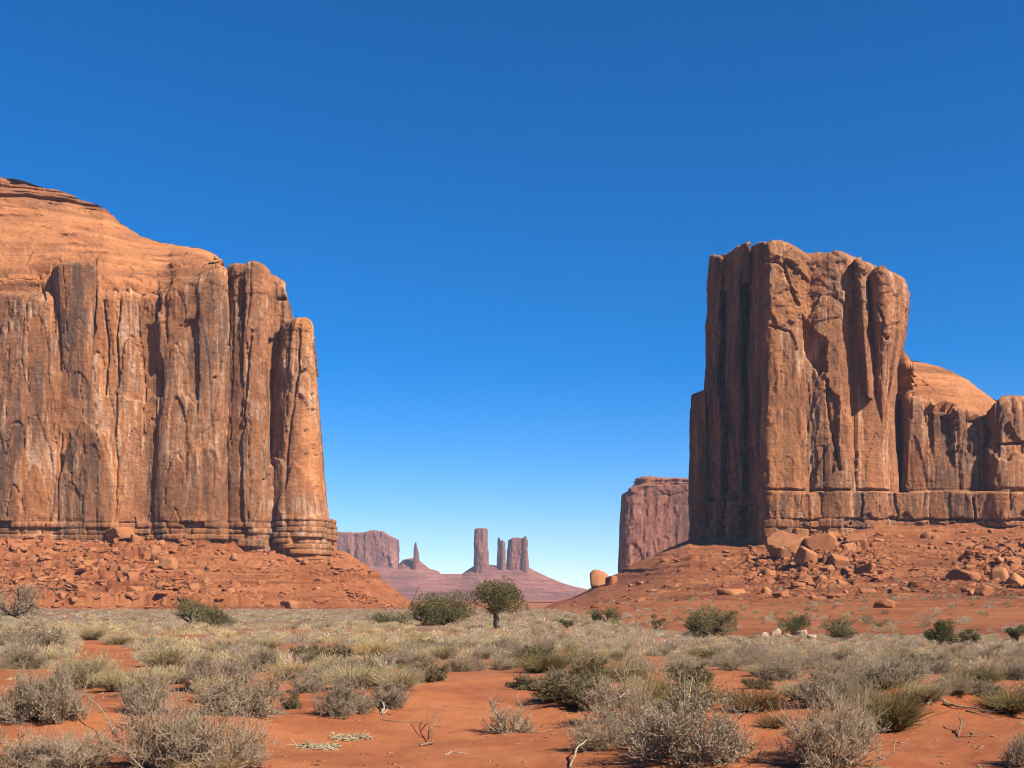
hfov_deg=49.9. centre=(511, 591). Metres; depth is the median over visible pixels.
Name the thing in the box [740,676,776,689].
dark shrub
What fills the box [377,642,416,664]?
sagebrush
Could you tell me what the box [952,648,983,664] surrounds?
dry shrub
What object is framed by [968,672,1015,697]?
sagebrush
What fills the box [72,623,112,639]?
grass tuft
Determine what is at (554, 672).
sagebrush
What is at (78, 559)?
boulder
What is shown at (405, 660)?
dry shrub
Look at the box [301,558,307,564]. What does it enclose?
boulder
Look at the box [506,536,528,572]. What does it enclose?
rock tower
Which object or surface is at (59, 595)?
boulder
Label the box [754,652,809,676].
sagebrush
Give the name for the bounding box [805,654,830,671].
dry shrub
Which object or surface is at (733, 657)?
sagebrush
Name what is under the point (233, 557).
boulder
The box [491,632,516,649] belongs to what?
sagebrush
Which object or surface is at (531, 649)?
dark shrub
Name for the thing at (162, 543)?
boulder
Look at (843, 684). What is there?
sagebrush
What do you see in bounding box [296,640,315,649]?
sagebrush
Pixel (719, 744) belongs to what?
sagebrush
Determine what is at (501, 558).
rock tower
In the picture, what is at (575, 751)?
dead branch
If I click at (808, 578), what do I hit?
rubble
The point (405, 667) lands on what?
sagebrush
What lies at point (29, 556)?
boulder
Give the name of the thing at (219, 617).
juniper bush
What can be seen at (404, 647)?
dry shrub
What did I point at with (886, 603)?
boulder
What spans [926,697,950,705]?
driftwood
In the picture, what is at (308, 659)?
sagebrush
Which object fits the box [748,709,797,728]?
rusty shrub
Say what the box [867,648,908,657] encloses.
grass tuft
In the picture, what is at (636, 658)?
sagebrush
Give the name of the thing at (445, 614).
juniper bush
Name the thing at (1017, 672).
sagebrush
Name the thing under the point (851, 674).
sagebrush
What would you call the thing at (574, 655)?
broom shrub
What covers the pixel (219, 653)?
grass tuft
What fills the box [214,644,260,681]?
sagebrush
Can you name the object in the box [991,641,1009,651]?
sagebrush
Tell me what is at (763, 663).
dark shrub
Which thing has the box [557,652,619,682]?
dark shrub
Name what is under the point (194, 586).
boulder
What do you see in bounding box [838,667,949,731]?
broom shrub
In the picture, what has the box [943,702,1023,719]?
dry root
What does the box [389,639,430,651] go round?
grass tuft
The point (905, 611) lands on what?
scree slope
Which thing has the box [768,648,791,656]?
dry shrub
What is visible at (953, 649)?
dry shrub
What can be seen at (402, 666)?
broom shrub
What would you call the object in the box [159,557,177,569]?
boulder
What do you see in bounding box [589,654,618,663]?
grass tuft
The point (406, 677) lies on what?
grass tuft
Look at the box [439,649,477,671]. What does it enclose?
sagebrush
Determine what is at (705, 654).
broom shrub
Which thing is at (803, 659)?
dry shrub
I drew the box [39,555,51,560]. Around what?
boulder
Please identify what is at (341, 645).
sagebrush
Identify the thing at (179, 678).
grass tuft
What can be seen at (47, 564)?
boulder
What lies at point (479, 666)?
sagebrush
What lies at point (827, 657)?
dry shrub
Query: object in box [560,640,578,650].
sagebrush
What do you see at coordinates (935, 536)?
boulder
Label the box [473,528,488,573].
rock tower
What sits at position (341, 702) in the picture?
sagebrush
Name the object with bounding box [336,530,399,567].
sandstone mesa
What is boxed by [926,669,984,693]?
dry shrub
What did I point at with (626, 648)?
dry shrub
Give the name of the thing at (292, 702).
dark shrub
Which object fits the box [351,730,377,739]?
straw litter
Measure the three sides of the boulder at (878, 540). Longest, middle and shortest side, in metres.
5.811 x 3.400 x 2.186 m
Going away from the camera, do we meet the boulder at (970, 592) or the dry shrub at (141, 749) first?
the dry shrub at (141, 749)
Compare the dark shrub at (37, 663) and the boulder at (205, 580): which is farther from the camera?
the boulder at (205, 580)
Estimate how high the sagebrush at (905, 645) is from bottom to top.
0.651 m
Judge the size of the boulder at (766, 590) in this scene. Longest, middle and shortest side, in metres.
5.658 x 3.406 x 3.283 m
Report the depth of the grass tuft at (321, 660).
26.15 m
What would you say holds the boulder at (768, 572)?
on the scree slope at (905, 611)
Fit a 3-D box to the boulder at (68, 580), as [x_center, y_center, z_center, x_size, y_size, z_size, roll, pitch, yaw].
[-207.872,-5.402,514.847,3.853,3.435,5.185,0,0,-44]
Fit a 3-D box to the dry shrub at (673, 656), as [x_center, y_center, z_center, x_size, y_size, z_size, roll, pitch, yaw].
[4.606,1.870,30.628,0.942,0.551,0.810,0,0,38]
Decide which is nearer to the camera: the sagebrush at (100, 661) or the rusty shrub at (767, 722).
the rusty shrub at (767, 722)
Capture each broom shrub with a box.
[247,638,282,649]
[346,660,399,686]
[394,662,422,668]
[503,647,581,672]
[555,646,607,663]
[604,657,659,680]
[615,671,663,682]
[625,673,678,703]
[636,671,745,711]
[683,644,724,658]
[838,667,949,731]
[929,664,1014,685]
[961,685,1023,712]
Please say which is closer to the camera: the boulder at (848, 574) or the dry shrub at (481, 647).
the dry shrub at (481, 647)
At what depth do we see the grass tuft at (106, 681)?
19.80 m
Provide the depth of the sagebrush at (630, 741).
11.71 m
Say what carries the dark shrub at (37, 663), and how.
on the ground
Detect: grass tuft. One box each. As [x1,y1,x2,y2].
[33,650,61,662]
[36,647,134,689]
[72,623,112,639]
[83,665,148,691]
[98,633,140,644]
[111,663,174,693]
[130,640,195,666]
[140,663,187,674]
[145,667,190,683]
[157,754,244,767]
[189,650,236,664]
[190,642,222,651]
[191,671,239,696]
[262,657,315,679]
[273,648,289,654]
[306,656,345,667]
[310,658,389,688]
[344,640,401,657]
[350,664,399,672]
[362,661,427,690]
[381,639,411,645]
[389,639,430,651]
[417,643,465,659]
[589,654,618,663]
[597,645,631,660]
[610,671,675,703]
[740,661,764,675]
[768,675,821,699]
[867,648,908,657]
[894,650,911,656]
[894,677,960,700]
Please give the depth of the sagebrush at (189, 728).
9.69 m
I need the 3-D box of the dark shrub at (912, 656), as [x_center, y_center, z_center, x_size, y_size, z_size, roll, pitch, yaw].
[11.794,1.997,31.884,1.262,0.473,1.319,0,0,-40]
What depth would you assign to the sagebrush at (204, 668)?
17.88 m
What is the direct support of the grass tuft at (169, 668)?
on the ground
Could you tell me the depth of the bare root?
15.70 m
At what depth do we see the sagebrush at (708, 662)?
32.14 m
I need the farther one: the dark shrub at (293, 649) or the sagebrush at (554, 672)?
the dark shrub at (293, 649)
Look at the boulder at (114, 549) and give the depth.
576.26 m
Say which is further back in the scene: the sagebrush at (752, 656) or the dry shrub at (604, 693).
the sagebrush at (752, 656)
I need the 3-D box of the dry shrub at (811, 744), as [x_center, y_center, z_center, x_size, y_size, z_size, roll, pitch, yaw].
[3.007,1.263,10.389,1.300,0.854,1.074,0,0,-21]
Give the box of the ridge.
[370,558,587,599]
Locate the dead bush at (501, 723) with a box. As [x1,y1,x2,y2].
[480,680,555,735]
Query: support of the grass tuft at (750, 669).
on the ground
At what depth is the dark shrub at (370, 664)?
26.74 m
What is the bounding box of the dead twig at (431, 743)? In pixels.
[418,704,448,745]
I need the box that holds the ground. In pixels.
[0,600,1023,767]
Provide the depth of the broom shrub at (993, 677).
15.77 m
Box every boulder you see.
[5,539,14,543]
[10,543,27,549]
[24,544,32,549]
[25,555,35,558]
[30,567,42,572]
[32,572,40,576]
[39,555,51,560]
[40,560,53,567]
[53,545,61,549]
[53,575,66,582]
[55,592,66,598]
[62,577,72,583]
[68,597,77,602]
[69,582,83,590]
[72,557,83,561]
[75,588,84,595]
[80,560,93,565]
[86,547,96,552]
[96,560,106,564]
[105,527,134,541]
[109,564,116,571]
[110,538,118,544]
[111,547,118,552]
[117,577,124,581]
[119,565,128,570]
[123,572,138,580]
[126,586,143,591]
[129,534,141,543]
[131,592,139,599]
[132,564,141,568]
[149,546,160,553]
[151,554,159,560]
[158,541,165,545]
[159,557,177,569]
[160,598,166,605]
[189,583,199,589]
[191,569,203,574]
[203,578,209,582]
[205,565,219,571]
[226,588,234,592]
[230,553,237,560]
[248,588,257,593]
[257,580,265,584]
[280,600,297,608]
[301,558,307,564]
[590,569,608,588]
[605,576,617,584]
[717,588,745,594]
[761,587,771,594]
[762,568,775,575]
[766,530,804,558]
[772,590,788,597]
[793,546,817,564]
[804,532,838,552]
[813,575,826,581]
[821,564,834,572]
[827,553,849,567]
[835,565,847,569]
[838,542,855,552]
[845,533,868,549]
[845,573,855,576]
[853,563,875,574]
[868,542,876,547]
[873,599,894,607]
[874,538,883,541]
[887,588,899,593]
[896,556,905,560]
[920,532,931,538]
[931,534,938,538]
[945,569,980,580]
[959,542,972,545]
[965,565,976,568]
[967,590,973,595]
[972,585,992,595]
[989,567,1008,579]
[996,556,1003,561]
[1002,557,1021,568]
[1004,572,1023,587]
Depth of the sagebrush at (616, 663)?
24.88 m
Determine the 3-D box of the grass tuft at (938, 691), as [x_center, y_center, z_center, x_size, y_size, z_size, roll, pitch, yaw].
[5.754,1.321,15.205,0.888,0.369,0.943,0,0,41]
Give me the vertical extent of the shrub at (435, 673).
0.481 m
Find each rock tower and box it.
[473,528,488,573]
[496,538,505,570]
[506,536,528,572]
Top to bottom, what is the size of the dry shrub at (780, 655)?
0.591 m
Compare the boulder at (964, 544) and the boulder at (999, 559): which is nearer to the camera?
the boulder at (999, 559)
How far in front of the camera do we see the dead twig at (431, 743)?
13.86 m
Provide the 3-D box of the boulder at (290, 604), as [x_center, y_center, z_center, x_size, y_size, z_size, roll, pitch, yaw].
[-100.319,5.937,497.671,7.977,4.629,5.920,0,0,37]
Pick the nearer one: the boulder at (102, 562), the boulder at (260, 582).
the boulder at (260, 582)
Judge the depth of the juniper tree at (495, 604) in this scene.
83.94 m
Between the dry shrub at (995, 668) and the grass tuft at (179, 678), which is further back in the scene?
the dry shrub at (995, 668)
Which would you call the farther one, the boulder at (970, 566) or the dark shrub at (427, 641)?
the boulder at (970, 566)
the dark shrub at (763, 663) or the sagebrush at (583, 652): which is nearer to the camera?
the dark shrub at (763, 663)
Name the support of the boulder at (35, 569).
on the talus slope at (272, 586)
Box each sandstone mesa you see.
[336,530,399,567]
[618,476,689,572]
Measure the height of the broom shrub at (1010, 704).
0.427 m
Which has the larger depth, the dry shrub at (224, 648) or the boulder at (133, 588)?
the boulder at (133, 588)
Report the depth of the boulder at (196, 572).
540.80 m
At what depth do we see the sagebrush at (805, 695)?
15.49 m
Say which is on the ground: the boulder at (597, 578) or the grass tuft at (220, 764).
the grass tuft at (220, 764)
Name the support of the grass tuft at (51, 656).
on the ground
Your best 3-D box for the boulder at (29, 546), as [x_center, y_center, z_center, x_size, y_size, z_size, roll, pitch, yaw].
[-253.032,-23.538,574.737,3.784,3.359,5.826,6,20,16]
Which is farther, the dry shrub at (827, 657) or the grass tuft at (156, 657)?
the dry shrub at (827, 657)
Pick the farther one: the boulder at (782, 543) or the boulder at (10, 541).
the boulder at (10, 541)
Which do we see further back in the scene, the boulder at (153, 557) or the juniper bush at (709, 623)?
the boulder at (153, 557)
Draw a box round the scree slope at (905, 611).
[538,523,1023,636]
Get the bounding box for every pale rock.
[771,628,780,635]
[795,630,806,636]
[807,634,816,639]
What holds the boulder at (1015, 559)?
on the scree slope at (905, 611)
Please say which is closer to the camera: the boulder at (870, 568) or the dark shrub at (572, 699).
the dark shrub at (572, 699)
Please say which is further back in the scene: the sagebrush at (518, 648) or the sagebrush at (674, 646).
the sagebrush at (674, 646)
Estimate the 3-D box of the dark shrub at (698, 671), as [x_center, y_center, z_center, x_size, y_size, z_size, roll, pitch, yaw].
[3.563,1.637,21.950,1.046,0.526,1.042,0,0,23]
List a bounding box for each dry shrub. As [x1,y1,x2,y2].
[0,645,12,670]
[0,718,90,767]
[16,725,125,767]
[97,652,216,767]
[154,654,284,767]
[215,643,244,653]
[292,618,313,624]
[318,620,339,628]
[319,648,354,671]
[392,650,444,665]
[402,644,422,654]
[452,629,481,648]
[463,639,500,656]
[470,636,497,659]
[490,649,512,664]
[499,648,518,657]
[507,656,526,667]
[526,631,561,649]
[536,631,560,646]
[555,699,634,753]
[568,644,606,656]
[571,651,596,664]
[577,636,661,719]
[586,643,601,652]
[599,642,616,647]
[609,641,637,652]
[660,650,685,666]
[662,652,705,670]
[704,647,754,670]
[707,642,729,651]
[747,651,799,666]
[763,683,912,767]
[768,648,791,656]
[786,644,803,655]
[791,653,809,662]
[800,643,836,659]
[805,644,842,664]
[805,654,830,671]
[808,658,857,683]
[821,686,880,736]
[923,648,957,659]
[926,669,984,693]
[938,640,966,653]
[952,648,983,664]
[971,648,1008,677]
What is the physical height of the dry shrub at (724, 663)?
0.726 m
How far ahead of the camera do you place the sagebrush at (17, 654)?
27.09 m
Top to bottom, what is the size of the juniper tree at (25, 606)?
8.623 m
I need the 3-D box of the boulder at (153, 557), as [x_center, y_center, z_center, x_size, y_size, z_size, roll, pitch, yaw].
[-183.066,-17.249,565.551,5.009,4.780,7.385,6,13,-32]
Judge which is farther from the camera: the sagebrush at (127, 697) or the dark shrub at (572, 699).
the dark shrub at (572, 699)
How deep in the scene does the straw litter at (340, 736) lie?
13.12 m
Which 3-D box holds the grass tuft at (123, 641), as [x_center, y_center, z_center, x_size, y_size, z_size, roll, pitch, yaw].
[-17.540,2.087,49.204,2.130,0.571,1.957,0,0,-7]
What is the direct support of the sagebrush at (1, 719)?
on the ground
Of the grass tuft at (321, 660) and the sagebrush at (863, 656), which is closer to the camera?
the grass tuft at (321, 660)
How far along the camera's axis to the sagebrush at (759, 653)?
37.73 m
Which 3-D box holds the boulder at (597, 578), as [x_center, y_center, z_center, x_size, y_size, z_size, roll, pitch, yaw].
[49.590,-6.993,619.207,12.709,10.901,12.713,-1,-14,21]
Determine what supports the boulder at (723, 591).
on the scree slope at (905, 611)
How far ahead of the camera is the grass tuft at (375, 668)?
21.64 m
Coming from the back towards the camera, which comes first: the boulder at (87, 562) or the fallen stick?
the boulder at (87, 562)
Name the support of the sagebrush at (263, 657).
on the ground
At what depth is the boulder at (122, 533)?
587.96 m
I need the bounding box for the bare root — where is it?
[379,699,388,714]
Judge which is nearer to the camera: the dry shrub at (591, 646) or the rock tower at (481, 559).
the dry shrub at (591, 646)
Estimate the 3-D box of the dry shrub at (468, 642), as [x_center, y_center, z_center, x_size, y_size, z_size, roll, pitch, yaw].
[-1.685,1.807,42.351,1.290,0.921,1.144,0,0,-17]
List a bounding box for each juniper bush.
[201,602,237,626]
[407,587,476,625]
[558,618,574,627]
[588,605,622,623]
[650,614,665,628]
[677,601,739,637]
[775,612,810,633]
[822,613,858,639]
[921,618,968,644]
[958,628,980,642]
[1004,624,1023,640]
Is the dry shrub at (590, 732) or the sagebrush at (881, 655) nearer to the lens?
the dry shrub at (590, 732)
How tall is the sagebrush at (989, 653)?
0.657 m
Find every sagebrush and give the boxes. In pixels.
[0,614,79,649]
[0,632,48,669]
[0,654,51,723]
[0,710,18,721]
[16,726,108,767]
[18,641,98,723]
[71,649,118,686]
[109,659,177,715]
[133,634,168,644]
[147,692,222,767]
[175,645,298,717]
[176,637,229,691]
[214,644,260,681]
[240,635,287,672]
[285,665,328,692]
[293,649,312,664]
[293,655,362,683]
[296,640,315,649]
[306,658,370,718]
[333,642,348,647]
[336,654,370,670]
[350,687,376,714]
[364,670,413,709]
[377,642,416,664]
[398,640,426,652]
[401,658,424,681]
[402,634,431,649]
[432,636,458,648]
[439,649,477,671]
[466,652,490,670]
[485,654,517,670]
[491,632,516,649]
[496,647,516,656]
[502,640,540,653]
[546,647,570,662]
[546,665,566,678]
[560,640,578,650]
[565,646,597,656]
[595,692,662,745]
[610,654,653,672]
[611,659,768,767]
[624,696,679,752]
[626,654,644,664]
[635,655,657,668]
[651,644,673,655]
[660,640,680,650]
[667,657,713,671]
[697,659,714,666]
[698,654,719,665]
[716,649,748,665]
[731,639,763,654]
[736,650,762,664]
[739,643,766,656]
[746,652,807,681]
[752,650,771,658]
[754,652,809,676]
[779,660,877,706]
[797,654,820,669]
[816,652,874,668]
[823,663,882,688]
[826,643,860,660]
[828,673,864,696]
[837,652,872,664]
[838,676,890,708]
[843,643,940,686]
[846,649,892,666]
[873,651,889,661]
[900,639,920,648]
[916,653,959,673]
[951,665,973,675]
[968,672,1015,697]
[972,647,1007,660]
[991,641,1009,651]
[993,718,1023,767]
[999,656,1023,679]
[1008,644,1023,656]
[1008,678,1023,693]
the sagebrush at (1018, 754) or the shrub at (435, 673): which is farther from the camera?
the shrub at (435, 673)
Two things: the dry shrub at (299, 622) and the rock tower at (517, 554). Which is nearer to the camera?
the dry shrub at (299, 622)
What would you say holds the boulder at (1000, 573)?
on the scree slope at (905, 611)
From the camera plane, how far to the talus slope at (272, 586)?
544.26 m
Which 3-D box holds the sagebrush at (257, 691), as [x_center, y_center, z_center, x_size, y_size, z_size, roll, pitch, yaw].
[-3.526,1.156,14.178,1.448,0.974,1.397,0,0,11]
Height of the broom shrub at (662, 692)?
0.637 m
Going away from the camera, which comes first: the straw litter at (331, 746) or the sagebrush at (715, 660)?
the straw litter at (331, 746)
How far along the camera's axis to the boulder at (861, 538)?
540.70 m
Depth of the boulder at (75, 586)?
507.15 m
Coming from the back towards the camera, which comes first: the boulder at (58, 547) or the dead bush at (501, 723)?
the boulder at (58, 547)
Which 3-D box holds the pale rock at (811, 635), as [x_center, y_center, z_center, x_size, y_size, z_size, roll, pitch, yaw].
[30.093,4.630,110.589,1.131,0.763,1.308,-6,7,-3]
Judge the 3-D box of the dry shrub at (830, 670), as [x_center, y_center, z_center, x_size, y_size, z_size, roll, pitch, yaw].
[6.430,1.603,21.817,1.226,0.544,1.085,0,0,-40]
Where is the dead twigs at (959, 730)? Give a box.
[952,712,987,737]
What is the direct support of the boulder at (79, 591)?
on the talus slope at (272, 586)
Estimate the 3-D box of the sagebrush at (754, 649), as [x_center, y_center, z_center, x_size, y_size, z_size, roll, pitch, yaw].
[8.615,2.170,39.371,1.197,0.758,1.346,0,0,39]
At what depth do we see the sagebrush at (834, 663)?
25.52 m
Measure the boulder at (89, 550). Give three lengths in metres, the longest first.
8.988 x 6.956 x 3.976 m
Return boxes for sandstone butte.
[0,177,337,561]
[688,239,1023,545]
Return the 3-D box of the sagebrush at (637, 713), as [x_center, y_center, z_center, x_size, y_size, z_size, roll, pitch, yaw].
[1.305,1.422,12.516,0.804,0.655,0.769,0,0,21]
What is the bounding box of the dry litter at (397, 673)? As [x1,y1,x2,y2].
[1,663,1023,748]
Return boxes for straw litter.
[287,738,341,750]
[329,731,358,741]
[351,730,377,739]
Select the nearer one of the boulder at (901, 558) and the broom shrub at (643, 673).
the broom shrub at (643, 673)
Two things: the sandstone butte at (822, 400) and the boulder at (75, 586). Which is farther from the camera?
the sandstone butte at (822, 400)
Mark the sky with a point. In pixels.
(496, 226)
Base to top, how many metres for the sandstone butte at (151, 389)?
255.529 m
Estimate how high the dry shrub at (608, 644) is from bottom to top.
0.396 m
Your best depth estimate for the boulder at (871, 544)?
543.42 m
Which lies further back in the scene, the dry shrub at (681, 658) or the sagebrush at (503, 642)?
the sagebrush at (503, 642)
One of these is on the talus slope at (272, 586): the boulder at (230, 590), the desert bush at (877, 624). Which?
the boulder at (230, 590)
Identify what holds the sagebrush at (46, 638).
on the ground
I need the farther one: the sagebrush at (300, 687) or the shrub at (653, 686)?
the sagebrush at (300, 687)
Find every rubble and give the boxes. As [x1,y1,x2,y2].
[0,535,411,608]
[569,523,1023,610]
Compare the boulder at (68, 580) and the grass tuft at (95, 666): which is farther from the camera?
the boulder at (68, 580)
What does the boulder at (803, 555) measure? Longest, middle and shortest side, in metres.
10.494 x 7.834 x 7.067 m
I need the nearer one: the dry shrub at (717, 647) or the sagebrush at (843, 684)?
the sagebrush at (843, 684)
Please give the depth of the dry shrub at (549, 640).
42.68 m
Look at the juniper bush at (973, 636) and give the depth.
82.90 m
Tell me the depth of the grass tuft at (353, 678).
17.73 m
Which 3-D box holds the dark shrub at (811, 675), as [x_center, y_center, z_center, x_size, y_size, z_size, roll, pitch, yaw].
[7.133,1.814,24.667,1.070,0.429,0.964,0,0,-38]
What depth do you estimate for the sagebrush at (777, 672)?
24.06 m
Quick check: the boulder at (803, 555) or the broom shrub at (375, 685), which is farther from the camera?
the boulder at (803, 555)
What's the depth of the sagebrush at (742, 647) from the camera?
44.08 m
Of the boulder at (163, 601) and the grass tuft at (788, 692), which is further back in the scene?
the boulder at (163, 601)
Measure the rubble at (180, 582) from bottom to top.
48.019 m
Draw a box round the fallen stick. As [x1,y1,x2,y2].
[380,719,425,721]
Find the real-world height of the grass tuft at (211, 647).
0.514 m
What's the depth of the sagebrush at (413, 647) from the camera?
35.46 m
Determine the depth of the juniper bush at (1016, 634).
102.06 m
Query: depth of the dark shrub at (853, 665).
22.33 m
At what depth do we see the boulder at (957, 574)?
379.70 m
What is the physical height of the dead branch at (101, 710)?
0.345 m
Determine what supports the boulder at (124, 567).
on the talus slope at (272, 586)
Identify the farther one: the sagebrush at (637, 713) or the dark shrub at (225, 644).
the dark shrub at (225, 644)
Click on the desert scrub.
(482, 630)
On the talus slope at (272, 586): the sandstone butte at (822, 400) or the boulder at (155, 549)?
the boulder at (155, 549)
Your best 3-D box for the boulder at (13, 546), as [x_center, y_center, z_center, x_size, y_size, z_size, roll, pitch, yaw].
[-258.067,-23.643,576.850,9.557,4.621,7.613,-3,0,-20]
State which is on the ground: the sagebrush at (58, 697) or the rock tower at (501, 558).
the sagebrush at (58, 697)
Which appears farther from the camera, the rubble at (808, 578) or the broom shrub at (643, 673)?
the rubble at (808, 578)
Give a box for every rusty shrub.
[716,682,799,712]
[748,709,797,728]
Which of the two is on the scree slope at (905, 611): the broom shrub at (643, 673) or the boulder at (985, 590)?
the boulder at (985, 590)
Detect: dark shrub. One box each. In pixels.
[19,653,43,668]
[213,641,234,648]
[279,688,302,708]
[287,644,314,656]
[303,643,355,663]
[357,659,381,670]
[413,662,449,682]
[414,638,439,644]
[504,671,547,690]
[512,643,557,660]
[528,668,590,700]
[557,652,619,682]
[557,668,614,709]
[665,661,716,686]
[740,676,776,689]
[754,655,808,671]
[804,664,842,680]
[814,662,869,679]
[899,653,943,666]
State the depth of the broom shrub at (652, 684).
16.28 m
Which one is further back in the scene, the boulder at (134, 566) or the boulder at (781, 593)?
the boulder at (134, 566)
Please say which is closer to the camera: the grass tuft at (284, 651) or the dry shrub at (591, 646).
the grass tuft at (284, 651)
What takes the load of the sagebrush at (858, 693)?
on the ground
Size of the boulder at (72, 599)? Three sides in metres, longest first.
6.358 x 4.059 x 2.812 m
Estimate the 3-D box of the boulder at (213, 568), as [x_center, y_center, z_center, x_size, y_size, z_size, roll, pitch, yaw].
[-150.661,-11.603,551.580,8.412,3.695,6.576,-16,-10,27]
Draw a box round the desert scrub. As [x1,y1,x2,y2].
[0,574,1023,676]
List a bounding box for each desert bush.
[369,602,413,623]
[872,621,882,627]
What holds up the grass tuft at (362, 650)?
on the ground
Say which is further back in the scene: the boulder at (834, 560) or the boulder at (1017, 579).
the boulder at (834, 560)
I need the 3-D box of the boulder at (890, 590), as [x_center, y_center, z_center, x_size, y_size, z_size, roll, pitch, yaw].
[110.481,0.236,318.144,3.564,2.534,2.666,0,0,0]
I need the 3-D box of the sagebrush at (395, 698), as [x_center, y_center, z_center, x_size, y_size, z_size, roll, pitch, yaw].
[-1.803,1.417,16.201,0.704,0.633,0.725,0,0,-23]
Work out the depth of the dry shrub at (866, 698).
12.83 m
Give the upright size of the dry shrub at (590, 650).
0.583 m
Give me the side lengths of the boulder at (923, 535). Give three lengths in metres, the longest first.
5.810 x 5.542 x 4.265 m
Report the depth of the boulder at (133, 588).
508.18 m
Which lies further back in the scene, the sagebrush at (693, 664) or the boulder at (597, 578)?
the boulder at (597, 578)
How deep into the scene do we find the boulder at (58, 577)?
523.04 m
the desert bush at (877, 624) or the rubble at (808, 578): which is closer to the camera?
the desert bush at (877, 624)
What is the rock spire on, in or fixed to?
on the ridge
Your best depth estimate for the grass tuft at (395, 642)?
43.90 m
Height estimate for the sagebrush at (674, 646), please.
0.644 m
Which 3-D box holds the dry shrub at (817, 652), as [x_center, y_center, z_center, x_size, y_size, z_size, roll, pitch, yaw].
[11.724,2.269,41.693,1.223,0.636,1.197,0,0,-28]
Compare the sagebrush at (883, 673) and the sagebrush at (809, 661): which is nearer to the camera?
the sagebrush at (883, 673)
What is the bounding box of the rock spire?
[413,542,419,569]
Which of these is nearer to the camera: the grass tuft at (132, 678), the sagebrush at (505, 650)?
the grass tuft at (132, 678)
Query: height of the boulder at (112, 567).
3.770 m
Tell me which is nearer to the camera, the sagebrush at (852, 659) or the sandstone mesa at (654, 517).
the sagebrush at (852, 659)
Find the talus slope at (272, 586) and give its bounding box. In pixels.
[0,534,431,609]
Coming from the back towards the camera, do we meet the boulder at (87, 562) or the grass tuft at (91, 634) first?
the boulder at (87, 562)
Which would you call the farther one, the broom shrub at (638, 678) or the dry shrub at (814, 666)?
the dry shrub at (814, 666)
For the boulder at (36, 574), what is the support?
on the talus slope at (272, 586)
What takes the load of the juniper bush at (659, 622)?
on the ground
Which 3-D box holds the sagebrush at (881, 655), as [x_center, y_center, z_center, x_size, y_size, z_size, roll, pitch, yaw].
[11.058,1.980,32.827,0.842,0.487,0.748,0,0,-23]
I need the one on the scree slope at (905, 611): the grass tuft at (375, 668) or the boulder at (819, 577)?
the boulder at (819, 577)
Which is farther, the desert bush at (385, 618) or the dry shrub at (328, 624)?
the desert bush at (385, 618)
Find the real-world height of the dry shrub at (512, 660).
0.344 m
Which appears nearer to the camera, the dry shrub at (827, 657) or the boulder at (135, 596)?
the dry shrub at (827, 657)
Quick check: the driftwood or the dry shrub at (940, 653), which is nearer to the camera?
the driftwood
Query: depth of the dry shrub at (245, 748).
9.72 m
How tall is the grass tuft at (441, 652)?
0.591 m
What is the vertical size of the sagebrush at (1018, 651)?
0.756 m
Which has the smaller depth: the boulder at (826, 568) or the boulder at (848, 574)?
the boulder at (848, 574)
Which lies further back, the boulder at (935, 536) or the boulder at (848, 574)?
the boulder at (935, 536)
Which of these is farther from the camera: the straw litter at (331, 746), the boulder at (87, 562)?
the boulder at (87, 562)
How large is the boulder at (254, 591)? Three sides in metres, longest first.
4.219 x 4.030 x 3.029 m
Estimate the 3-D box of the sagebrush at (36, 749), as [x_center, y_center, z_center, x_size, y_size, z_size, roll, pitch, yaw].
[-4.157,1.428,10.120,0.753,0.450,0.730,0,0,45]
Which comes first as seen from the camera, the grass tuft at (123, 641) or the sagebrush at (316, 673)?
the sagebrush at (316, 673)
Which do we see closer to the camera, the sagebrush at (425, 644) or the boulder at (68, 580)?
the sagebrush at (425, 644)
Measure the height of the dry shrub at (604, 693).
1.160 m
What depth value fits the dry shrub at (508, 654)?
34.75 m
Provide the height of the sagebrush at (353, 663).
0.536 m
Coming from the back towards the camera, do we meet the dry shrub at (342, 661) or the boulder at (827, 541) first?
the boulder at (827, 541)
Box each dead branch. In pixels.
[87,696,114,732]
[569,739,588,767]
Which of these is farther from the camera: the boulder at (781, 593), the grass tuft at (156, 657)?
the boulder at (781, 593)
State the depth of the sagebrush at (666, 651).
42.12 m
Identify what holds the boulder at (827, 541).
on the scree slope at (905, 611)
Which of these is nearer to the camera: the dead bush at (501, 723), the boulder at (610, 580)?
the dead bush at (501, 723)
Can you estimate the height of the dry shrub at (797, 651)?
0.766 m
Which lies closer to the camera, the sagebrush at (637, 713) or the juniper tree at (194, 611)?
the sagebrush at (637, 713)
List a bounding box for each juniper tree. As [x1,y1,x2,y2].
[0,582,53,617]
[170,596,213,624]
[465,574,528,629]
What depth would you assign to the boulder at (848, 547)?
531.16 m
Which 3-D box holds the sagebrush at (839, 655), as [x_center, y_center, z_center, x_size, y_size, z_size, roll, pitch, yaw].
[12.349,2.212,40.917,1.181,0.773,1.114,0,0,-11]
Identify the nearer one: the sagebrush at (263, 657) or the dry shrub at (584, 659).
the sagebrush at (263, 657)
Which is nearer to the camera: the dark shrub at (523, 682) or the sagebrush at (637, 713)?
the sagebrush at (637, 713)
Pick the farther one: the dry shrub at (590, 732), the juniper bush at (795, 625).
the juniper bush at (795, 625)
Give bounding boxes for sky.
[0,0,1023,588]
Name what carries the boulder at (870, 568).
on the scree slope at (905, 611)

